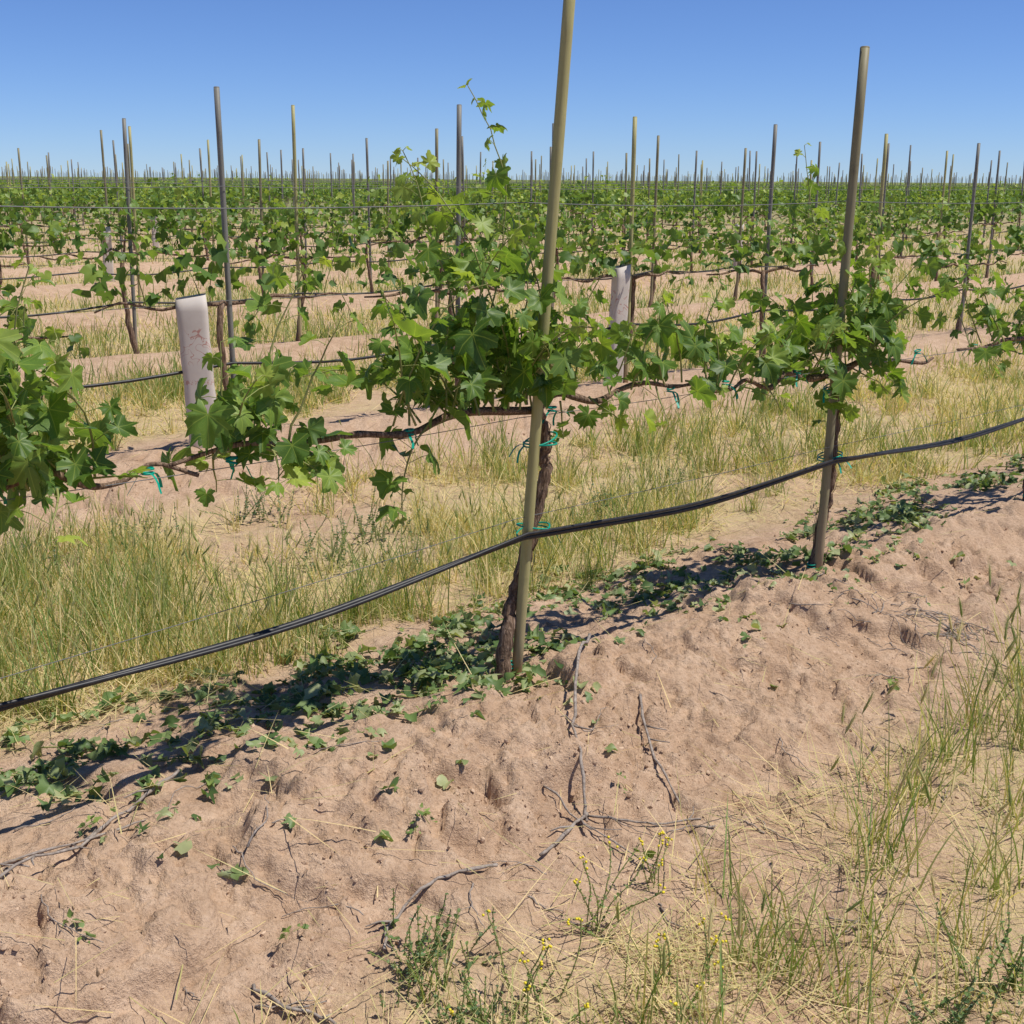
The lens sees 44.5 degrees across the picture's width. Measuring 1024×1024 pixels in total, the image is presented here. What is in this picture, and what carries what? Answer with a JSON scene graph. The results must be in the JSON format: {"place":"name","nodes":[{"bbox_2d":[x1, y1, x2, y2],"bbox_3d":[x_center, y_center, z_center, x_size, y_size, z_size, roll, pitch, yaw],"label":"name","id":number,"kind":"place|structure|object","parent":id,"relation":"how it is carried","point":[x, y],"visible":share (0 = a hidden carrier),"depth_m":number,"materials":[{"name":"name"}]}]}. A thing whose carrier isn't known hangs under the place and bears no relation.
{"place":"outdoors","nodes":[
{"label":"outdoors","id":0,"kind":"place"},
{"bbox_2d":[0,176,1023,1023],"bbox_3d":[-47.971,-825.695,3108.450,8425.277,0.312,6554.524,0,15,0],"label":"ground","id":1,"kind":"structure","parent":0,"point":[160,944],"depth_m":3.83,"materials":[{"name":"sand"}]},
{"bbox_2d":[0,527,70,577],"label":"broadleaf weed","id":2,"kind":"object","parent":1,"relation":"on","point":[53,550],"visible":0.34,"depth_m":5.90,"materials":[{"name":"green plant"}]},
{"bbox_2d":[100,130,108,226],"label":"trellis stake","id":3,"kind":"object","parent":1,"relation":"in","point":[103,166],"visible":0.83,"depth_m":19.75,"materials":[{"name":"wood"}]},
{"bbox_2d":[102,226,114,281],"bbox_3d":[-6.485,-4.109,20.046,0.154,0.926,0.123,-6,16,-22],"label":"vine grow tube","id":4,"kind":"object","parent":1,"relation":"on","point":[110,267],"visible":0.51,"depth_m":19.99,"materials":[{"name":"plastic"}]},
{"bbox_2d":[122,118,137,344],"bbox_3d":[-3.580,-2.490,11.737,0.088,2.309,0.057,-13,20,-41],"label":"trellis stake","id":5,"kind":"object","parent":1,"relation":"in","point":[128,215],"visible":0.79,"depth_m":11.65,"materials":[{"name":"wood"}]},
{"bbox_2d":[128,126,141,308],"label":"trellis stake","id":6,"kind":"object","parent":1,"relation":"in","point":[132,182],"visible":0.77,"depth_m":15.86,"materials":[{"name":"wood"}]},
{"bbox_2d":[102,502,180,553],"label":"broadleaf weed","id":7,"kind":"object","parent":1,"relation":"on","point":[146,521],"visible":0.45,"depth_m":6.33,"materials":[{"name":"green plant"}]},
{"bbox_2d":[151,216,159,247],"bbox_3d":[-8.326,-6.528,29.157,0.154,0.926,0.123,-6,16,-22],"label":"vine grow tube","id":8,"kind":"object","parent":1,"relation":"on","point":[154,243],"visible":0.21,"depth_m":29.12,"materials":[{"name":"plastic"}]},
{"bbox_2d":[41,220,618,232],"bbox_3d":[-12.305,-5.665,25.582,44.884,0.125,0.021,-13,20,-41],"label":"drip irrigation hose","id":9,"kind":"object","parent":8,"relation":"attached to","point":[239,226],"visible":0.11,"depth_m":30.54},
{"bbox_2d":[175,293,215,447],"bbox_3d":[-1.974,-0.852,7.874,0.229,1.029,0.156,-3,15,-14],"label":"vine grow tube","id":10,"kind":"object","parent":1,"relation":"on","point":[193,325],"visible":0.59,"depth_m":7.75,"materials":[{"name":"plastic"}]},
{"bbox_2d":[214,86,235,377],"bbox_3d":[-1.802,-1.458,7.932,0.056,2.356,0.036,-13,20,-41],"label":"trellis stake","id":11,"kind":"object","parent":1,"relation":"in","point":[223,205],"visible":0.77,"depth_m":7.81,"materials":[{"name":"wood"}]},
{"bbox_2d":[197,484,293,527],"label":"broadleaf weed","id":12,"kind":"object","parent":1,"relation":"on","point":[258,504],"visible":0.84,"depth_m":6.80,"materials":[{"name":"green plant"}]},
{"bbox_2d":[258,139,263,274],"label":"trellis stake","id":13,"kind":"object","parent":1,"relation":"in","point":[260,177],"visible":0.67,"depth_m":17.06,"materials":[{"name":"wood"}]},
{"bbox_2d":[291,105,301,340],"bbox_3d":[-2.221,-2.875,12.912,0.056,2.535,0.047,-13,20,-41],"label":"trellis stake","id":14,"kind":"object","parent":1,"relation":"in","point":[296,205],"visible":0.85,"depth_m":12.83,"materials":[{"name":"wood"}]},
{"bbox_2d":[284,513,365,573],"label":"broadleaf weed","id":15,"kind":"object","parent":1,"relation":"on","point":[336,540],"visible":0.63,"depth_m":6.04,"materials":[{"name":"green plant"}]},
{"bbox_2d":[365,138,371,291],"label":"trellis stake","id":16,"kind":"object","parent":1,"relation":"in","point":[367,171],"visible":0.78,"depth_m":18.27,"materials":[{"name":"wood"}]},
{"bbox_2d":[314,486,423,545],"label":"broadleaf weed","id":17,"kind":"object","parent":1,"relation":"on","point":[370,517],"visible":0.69,"depth_m":6.59,"materials":[{"name":"green plant"}]},
{"bbox_2d":[338,513,430,575],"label":"broadleaf weed","id":18,"kind":"object","parent":1,"relation":"on","point":[358,541],"visible":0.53,"depth_m":6.06,"materials":[{"name":"green plant"}]},
{"bbox_2d":[379,950,441,1019],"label":"broadleaf weed","id":19,"kind":"object","parent":1,"relation":"on","point":[409,972],"visible":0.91,"depth_m":2.83,"materials":[{"name":"green plant"}]},
{"bbox_2d":[0,179,845,227],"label":"trellis wire","id":20,"kind":"object","parent":1,"relation":"on","point":[308,181],"visible":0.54,"depth_m":20.75,"materials":[{"name":"metal"}]},
{"bbox_2d":[0,182,56,249],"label":"grape vine","id":21,"kind":"object","parent":20,"relation":"attached to","point":[17,214],"visible":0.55,"depth_m":18.98,"materials":[{"name":"green plant"}]},
{"bbox_2d":[41,196,167,256],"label":"grape vine","id":22,"kind":"object","parent":20,"relation":"attached to","point":[78,227],"visible":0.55,"depth_m":19.79,"materials":[{"name":"green plant"}]},
{"bbox_2d":[0,228,819,257],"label":"drip irrigation hose","id":23,"kind":"object","parent":20,"relation":"attached to","point":[258,247],"visible":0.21,"depth_m":20.22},
{"bbox_2d":[435,128,437,317],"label":"trellis stake","id":24,"kind":"object","parent":1,"relation":"in","point":[436,180],"visible":0.48,"depth_m":13.93,"materials":[{"name":"wood"}]},
{"bbox_2d":[367,888,516,981],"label":"broadleaf weed","id":25,"kind":"object","parent":1,"relation":"on","point":[421,950],"visible":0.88,"depth_m":2.96,"materials":[{"name":"green plant"}]},
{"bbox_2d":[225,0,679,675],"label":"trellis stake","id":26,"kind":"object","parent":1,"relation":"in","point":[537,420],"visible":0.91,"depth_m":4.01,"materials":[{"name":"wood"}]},
{"bbox_2d":[455,104,461,406],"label":"trellis stake","id":27,"kind":"object","parent":1,"relation":"in","point":[458,154],"visible":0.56,"depth_m":9.00,"materials":[{"name":"wood"}]},
{"bbox_2d":[461,136,465,241],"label":"trellis stake","id":28,"kind":"object","parent":1,"relation":"in","point":[462,155],"visible":0.48,"depth_m":19.39,"materials":[{"name":"wood"}]},
{"bbox_2d":[425,942,508,1023],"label":"broadleaf weed","id":29,"kind":"object","parent":1,"relation":"on","point":[472,1006],"visible":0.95,"depth_m":2.76,"materials":[{"name":"green plant"}]},
{"bbox_2d":[62,602,899,943],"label":"weed sprouts","id":30,"kind":"object","parent":1,"relation":"on","point":[650,854],"visible":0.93,"depth_m":3.35,"materials":[{"name":"green plant"}]},
{"bbox_2d":[6,182,998,267],"bbox_3d":[1.917,-3.943,16.493,44.883,0.748,0.004,-13,20,-41],"label":"trellis wire","id":31,"kind":"object","parent":1,"relation":"on","point":[422,185],"visible":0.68,"depth_m":13.51,"materials":[{"name":"metal"}]},
{"bbox_2d":[0,184,31,266],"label":"grape vine","id":32,"kind":"object","parent":31,"relation":"attached to","point":[4,244],"visible":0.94,"depth_m":10.85,"materials":[{"name":"green plant"}]},
{"bbox_2d":[20,174,220,353],"bbox_3d":[-3.647,-2.270,11.725,1.896,1.739,0.780,-13,20,-41],"label":"grape vine","id":33,"kind":"object","parent":31,"relation":"attached to","point":[170,224],"visible":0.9,"depth_m":11.71,"materials":[{"name":"green plant"}]},
{"bbox_2d":[207,180,369,340],"bbox_3d":[-2.239,-2.560,12.960,1.736,1.709,0.677,-9,17,-31],"label":"grape vine","id":34,"kind":"object","parent":31,"relation":"attached to","point":[275,235],"visible":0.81,"depth_m":12.87,"materials":[{"name":"green plant"}]},
{"bbox_2d":[360,158,504,315],"bbox_3d":[-0.879,-3.002,14.198,1.997,1.976,0.874,-13,20,-41],"label":"grape vine","id":35,"kind":"object","parent":31,"relation":"attached to","point":[397,228],"visible":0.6,"depth_m":13.83,"materials":[{"name":"green plant"}]},
{"bbox_2d":[0,249,1021,318],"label":"drip irrigation hose","id":36,"kind":"object","parent":31,"relation":"attached to","point":[88,308],"visible":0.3,"depth_m":13.45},
{"bbox_2d":[492,179,622,308],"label":"grape vine","id":37,"kind":"object","parent":31,"relation":"attached to","point":[569,222],"visible":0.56,"depth_m":15.48,"materials":[{"name":"green plant"}]},
{"bbox_2d":[592,200,707,307],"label":"grape vine","id":38,"kind":"object","parent":31,"relation":"attached to","point":[638,224],"visible":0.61,"depth_m":16.51,"materials":[{"name":"green plant"}]},
{"bbox_2d":[688,205,800,299],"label":"grape vine","id":39,"kind":"object","parent":31,"relation":"attached to","point":[723,233],"visible":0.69,"depth_m":17.71,"materials":[{"name":"green plant"}]},
{"bbox_2d":[754,200,859,292],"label":"grape vine","id":40,"kind":"object","parent":31,"relation":"attached to","point":[790,234],"visible":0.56,"depth_m":18.80,"materials":[{"name":"green plant"}]},
{"bbox_2d":[840,184,916,285],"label":"grape vine","id":41,"kind":"object","parent":31,"relation":"attached to","point":[903,219],"visible":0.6,"depth_m":20.24,"materials":[{"name":"green plant"}]},
{"bbox_2d":[0,186,1020,316],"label":"trellis wire","id":42,"kind":"object","parent":1,"relation":"on","point":[378,188],"visible":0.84,"depth_m":8.30,"materials":[{"name":"metal"}]},
{"bbox_2d":[0,260,89,358],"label":"grape vine","id":43,"kind":"object","parent":42,"relation":"attached to","point":[10,289],"visible":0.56,"depth_m":7.25,"materials":[{"name":"green plant"}]},
{"bbox_2d":[56,197,362,390],"bbox_3d":[-1.872,-1.179,8.012,0.504,1.619,2.260,14,20,40],"label":"grape vine","id":44,"kind":"object","parent":42,"relation":"attached to","point":[91,273],"visible":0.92,"depth_m":7.88,"materials":[{"name":"green plant"}]},
{"bbox_2d":[348,205,543,406],"bbox_3d":[-0.361,-1.524,9.325,1.865,1.617,0.781,-13,20,-41],"label":"grape vine","id":45,"kind":"object","parent":42,"relation":"attached to","point":[398,250],"visible":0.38,"depth_m":8.90,"materials":[{"name":"green plant"}]},
{"bbox_2d":[70,285,1023,388],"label":"drip irrigation hose","id":46,"kind":"object","parent":42,"relation":"attached to","point":[214,366],"visible":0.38,"depth_m":8.37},
{"bbox_2d":[536,190,717,382],"bbox_3d":[0.923,-1.813,10.374,2.013,1.666,0.728,-13,20,-41],"label":"grape vine","id":47,"kind":"object","parent":42,"relation":"attached to","point":[579,263],"visible":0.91,"depth_m":10.34,"materials":[{"name":"green plant"}]},
{"bbox_2d":[688,199,829,356],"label":"grape vine","id":48,"kind":"object","parent":42,"relation":"attached to","point":[757,246],"visible":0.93,"depth_m":11.53,"materials":[{"name":"green plant"}]},
{"bbox_2d":[827,195,929,296],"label":"grape vine","id":49,"kind":"object","parent":42,"relation":"attached to","point":[897,245],"visible":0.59,"depth_m":12.89,"materials":[{"name":"green plant"}]},
{"bbox_2d":[897,225,1023,329],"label":"grape vine","id":50,"kind":"object","parent":42,"relation":"attached to","point":[926,246],"visible":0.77,"depth_m":14.21,"materials":[{"name":"green plant"}]},
{"bbox_2d":[991,220,1023,267],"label":"grape vine","id":51,"kind":"object","parent":42,"relation":"attached to","point":[1013,230],"visible":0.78,"depth_m":14.96,"materials":[{"name":"green plant"}]},
{"bbox_2d":[0,331,1023,735],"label":"alley grass","id":52,"kind":"structure","parent":1,"relation":"on","point":[152,593],"depth_m":6.01,"materials":[{"name":"plant"}]},
{"bbox_2d":[0,453,1023,879],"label":"cut vine shoots","id":53,"kind":"object","parent":1,"relation":"on","point":[422,675],"visible":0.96,"depth_m":4.38,"materials":[{"name":"green plant"}]},
{"bbox_2d":[0,140,1023,280],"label":"distant vineyard","id":54,"kind":"object","parent":1,"relation":"on","point":[1003,197],"visible":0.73,"depth_m":32.31,"materials":[{"name":"green plant"}]},
{"bbox_2d":[26,215,455,221],"bbox_3d":[-17.837,-7.226,31.431,44.885,0.146,0.021,-13,20,-41],"label":"drip irrigation hose","id":55,"kind":"object","parent":54,"relation":"attached to","point":[186,218],"visible":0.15,"depth_m":38.32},
{"bbox_2d":[0,178,484,205],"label":"trellis wire","id":56,"kind":"object","parent":54,"relation":"attached to","point":[287,180],"visible":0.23,"depth_m":32.04,"materials":[{"name":"grey metal"}]},
{"bbox_2d":[0,218,498,226],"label":"drip irrigation hose","id":57,"kind":"object","parent":54,"relation":"attached to","point":[118,224],"visible":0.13,"depth_m":32.21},
{"bbox_2d":[24,178,624,211],"bbox_3d":[-12.300,-6.409,25.384,44.883,0.771,0.004,-13,20,-41],"label":"trellis wire","id":58,"kind":"object","parent":54,"relation":"attached to","point":[315,180],"visible":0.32,"depth_m":32.09,"materials":[{"name":"grey metal"}]},
{"bbox_2d":[63,178,715,216],"bbox_3d":[-9.533,-5.614,22.464,44.883,0.766,0.004,-13,20,-41],"label":"trellis wire","id":59,"kind":"object","parent":54,"relation":"attached to","point":[306,180],"visible":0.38,"depth_m":25.84,"materials":[{"name":"grey metal"}]},
{"bbox_2d":[0,294,1023,1023],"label":"straw litter","id":60,"kind":"object","parent":1,"relation":"on","point":[706,528],"visible":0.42,"depth_m":3.63,"materials":[{"name":"beige plant"}]},
{"bbox_2d":[0,212,1023,411],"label":"distant grass","id":61,"kind":"structure","parent":1,"relation":"on","point":[273,320],"depth_m":16.77,"materials":[{"name":"plant"}]},
{"bbox_2d":[0,569,1023,1023],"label":"pruned canes","id":62,"kind":"object","parent":1,"relation":"on","point":[152,789],"visible":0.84,"depth_m":3.49,"materials":[{"name":"wood"}]},
{"bbox_2d":[0,394,1023,1023],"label":"dirt clods","id":63,"kind":"object","parent":1,"relation":"on","point":[102,930],"visible":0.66,"depth_m":3.56,"materials":[{"name":"soil"}]},
{"bbox_2d":[0,201,1023,678],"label":"trellis wire","id":64,"kind":"object","parent":1,"relation":"on","point":[498,421],"visible":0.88,"depth_m":3.79,"materials":[{"name":"metal"}]},
{"bbox_2d":[0,257,199,545],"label":"grape vine","id":65,"kind":"object","parent":64,"relation":"attached to","point":[41,462],"visible":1,"depth_m":2.93,"materials":[{"name":"green plant"}]},
{"bbox_2d":[3,467,162,503],"bbox_3d":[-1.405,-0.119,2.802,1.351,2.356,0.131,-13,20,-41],"label":"tie","id":66,"kind":"object","parent":65,"relation":"attached to","point":[152,473],"visible":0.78,"depth_m":3.23,"materials":[{"name":"plastic"}]},
{"bbox_2d":[161,78,735,682],"bbox_3d":[-0.071,-0.339,4.053,2.302,2.032,0.644,-11,19,-37],"label":"grape vine","id":67,"kind":"object","parent":64,"relation":"attached to","point":[491,352],"visible":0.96,"depth_m":3.84,"materials":[{"name":"green plant"}]},
{"bbox_2d":[0,417,1023,711],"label":"drip irrigation hose","id":68,"kind":"object","parent":64,"relation":"attached to","point":[238,641],"visible":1,"depth_m":3.95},
{"bbox_2d":[695,143,982,568],"bbox_3d":[1.405,-0.563,5.203,1.741,1.881,0.839,-13,20,-41],"label":"grape vine","id":69,"kind":"object","parent":64,"relation":"attached to","point":[823,330],"visible":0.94,"depth_m":5.17,"materials":[{"name":"green plant"}]},
{"bbox_2d":[931,264,1023,500],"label":"grape vine","id":70,"kind":"object","parent":64,"relation":"attached to","point":[999,328],"visible":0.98,"depth_m":6.09,"materials":[{"name":"green plant"}]},
{"bbox_2d":[448,909,589,1023],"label":"flowering weed","id":71,"kind":"object","parent":1,"relation":"on","point":[527,992],"visible":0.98,"depth_m":2.80,"materials":[{"name":"green plant"}]},
{"bbox_2d":[35,181,1012,241],"bbox_3d":[-4.001,-4.023,16.623,44.883,0.750,0.004,-13,20,-41],"label":"trellis wire","id":72,"kind":"object","parent":1,"relation":"on","point":[449,183],"visible":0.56,"depth_m":18.38,"materials":[{"name":"metal"}]},
{"bbox_2d":[0,182,70,291],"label":"grape vine","id":73,"kind":"object","parent":72,"relation":"attached to","point":[57,216],"visible":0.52,"depth_m":15.19,"materials":[{"name":"green plant"}]},
{"bbox_2d":[187,175,316,295],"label":"grape vine","id":74,"kind":"object","parent":72,"relation":"attached to","point":[252,231],"visible":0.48,"depth_m":17.16,"materials":[{"name":"green plant"}]},
{"bbox_2d":[311,196,413,291],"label":"grape vine","id":75,"kind":"object","parent":72,"relation":"attached to","point":[334,236],"visible":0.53,"depth_m":18.34,"materials":[{"name":"green plant"}]},
{"bbox_2d":[421,172,524,286],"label":"grape vine","id":76,"kind":"object","parent":72,"relation":"attached to","point":[473,208],"visible":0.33,"depth_m":19.72,"materials":[{"name":"green plant"}]},
{"bbox_2d":[0,231,1007,279],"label":"drip irrigation hose","id":77,"kind":"object","parent":72,"relation":"attached to","point":[366,261],"visible":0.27,"depth_m":17.52,"materials":[{"name":"plastic"}]},
{"bbox_2d":[513,194,595,242],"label":"grape vine","id":78,"kind":"object","parent":72,"relation":"attached to","point":[578,229],"visible":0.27,"depth_m":21.02,"materials":[{"name":"green plant"}]},
{"bbox_2d":[549,147,551,177],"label":"trellis stake","id":79,"kind":"object","parent":1,"relation":"in","point":[550,159],"visible":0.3,"depth_m":20.51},
{"bbox_2d":[551,123,553,306],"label":"trellis stake","id":80,"kind":"object","parent":1,"relation":"in","point":[553,279],"visible":0.15,"depth_m":15.03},
{"bbox_2d":[576,479,629,521],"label":"broadleaf weed","id":81,"kind":"object","parent":1,"relation":"on","point":[601,503],"visible":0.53,"depth_m":6.83,"materials":[{"name":"green plant"}]},
{"bbox_2d":[566,836,665,944],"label":"flowering weed","id":82,"kind":"object","parent":1,"relation":"on","point":[599,906],"visible":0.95,"depth_m":3.08,"materials":[{"name":"green plant"}]},
{"bbox_2d":[606,264,630,382],"bbox_3d":[0.875,-1.535,10.368,0.183,1.026,0.111,-8,17,-28],"label":"vine grow tube","id":83,"kind":"object","parent":1,"relation":"on","point":[620,288],"visible":0.51,"depth_m":10.27,"materials":[{"name":"plastic"}]},
{"bbox_2d":[231,555,1023,1023],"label":"foreground grass","id":84,"kind":"structure","parent":1,"relation":"on","point":[907,775],"depth_m":3.14,"materials":[{"name":"plant"}]},
{"bbox_2d":[624,116,636,382],"bbox_3d":[0.984,-2.078,10.409,0.056,2.321,0.047,-13,20,-41],"label":"trellis stake","id":85,"kind":"object","parent":1,"relation":"in","point":[633,166],"visible":0.7,"depth_m":10.28,"materials":[{"name":"wood"}]},
{"bbox_2d":[649,135,659,307],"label":"trellis stake","id":86,"kind":"object","parent":1,"relation":"in","point":[655,203],"visible":0.81,"depth_m":16.43,"materials":[{"name":"wood"}]},
{"bbox_2d":[638,830,672,892],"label":"flowering weed","id":87,"kind":"object","parent":1,"relation":"on","point":[658,853],"visible":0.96,"depth_m":3.29,"materials":[{"name":"green plant"}]},
{"bbox_2d":[624,450,723,494],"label":"broadleaf weed","id":88,"kind":"object","parent":1,"relation":"on","point":[666,475],"visible":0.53,"depth_m":7.46,"materials":[{"name":"green plant"}]},
{"bbox_2d":[653,912,730,1012],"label":"flowering weed","id":89,"kind":"object","parent":1,"relation":"on","point":[675,1004],"visible":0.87,"depth_m":2.88,"materials":[{"name":"green plant"}]},
{"bbox_2d":[733,223,743,268],"bbox_3d":[4.401,-5.149,24.317,0.154,0.926,0.123,-6,16,-22],"label":"vine grow tube","id":90,"kind":"object","parent":1,"relation":"on","point":[734,262],"visible":0.25,"depth_m":24.25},
{"bbox_2d":[735,148,746,300],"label":"trellis stake","id":91,"kind":"object","parent":1,"relation":"in","point":[741,211],"visible":0.79,"depth_m":17.67,"materials":[{"name":"wood"}]},
{"bbox_2d":[759,124,777,355],"bbox_3d":[2.379,-2.406,11.647,0.089,2.309,0.057,-13,20,-41],"label":"trellis stake","id":92,"kind":"object","parent":1,"relation":"in","point":[772,181],"visible":0.68,"depth_m":11.51,"materials":[{"name":"wood"}]},
{"bbox_2d":[810,142,820,284],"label":"trellis stake","id":93,"kind":"object","parent":1,"relation":"in","point":[818,166],"visible":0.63,"depth_m":18.77,"materials":[{"name":"wood"}]},
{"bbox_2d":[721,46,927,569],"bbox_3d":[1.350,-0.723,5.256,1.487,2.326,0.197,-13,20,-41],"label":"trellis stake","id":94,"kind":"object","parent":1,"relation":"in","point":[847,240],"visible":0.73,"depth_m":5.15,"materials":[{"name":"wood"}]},
{"bbox_2d":[868,134,887,338],"bbox_3d":[3.759,-2.702,12.867,0.056,2.286,0.047,-13,20,-41],"label":"trellis stake","id":95,"kind":"object","parent":1,"relation":"in","point":[883,176],"visible":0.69,"depth_m":12.69,"materials":[{"name":"wood"}]},
{"bbox_2d":[879,143,889,257],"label":"trellis stake","id":96,"kind":"object","parent":1,"relation":"in","point":[886,170],"visible":0.58,"depth_m":20.03,"materials":[{"name":"wood"}]},
{"bbox_2d":[900,956,1005,1023],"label":"broadleaf weed","id":97,"kind":"object","parent":1,"relation":"on","point":[958,1018],"visible":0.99,"depth_m":2.69,"materials":[{"name":"green plant"}]},
{"bbox_2d":[958,143,980,330],"bbox_3d":[5.154,-3.000,14.114,0.088,2.239,0.057,-13,20,-41],"label":"trellis stake","id":98,"kind":"object","parent":1,"relation":"in","point":[971,214],"visible":0.8,"depth_m":14.04,"materials":[{"name":"wood"}]},
{"bbox_2d":[935,902,1023,1015],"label":"broadleaf weed","id":99,"kind":"object","parent":1,"relation":"on","point":[1018,969],"visible":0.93,"depth_m":2.87,"materials":[{"name":"green plant"}]},
{"bbox_2d":[0,0,1023,182],"label":"sky","id":100,"kind":"structure","parent":0,"point":[714,79],"materials":[{"name":"blue"}]},
{"bbox_3d":[-13.680,-3.879,19.050,0.154,0.926,0.123,-6,16,-22],"label":"vine grow tube","id":101,"kind":"object","parent":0,"visible":0},
{"bbox_2d":[25,222,746,243],"bbox_3d":[-9.539,-4.865,22.663,44.884,0.132,0.021,-13,20,-41],"label":"drip irrigation hose","id":102,"kind":"object","parent":101,"relation":"attached to","point":[303,234],"visible":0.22,"depth_m":25.94,"materials":[{"name":"plastic"}]}
]}

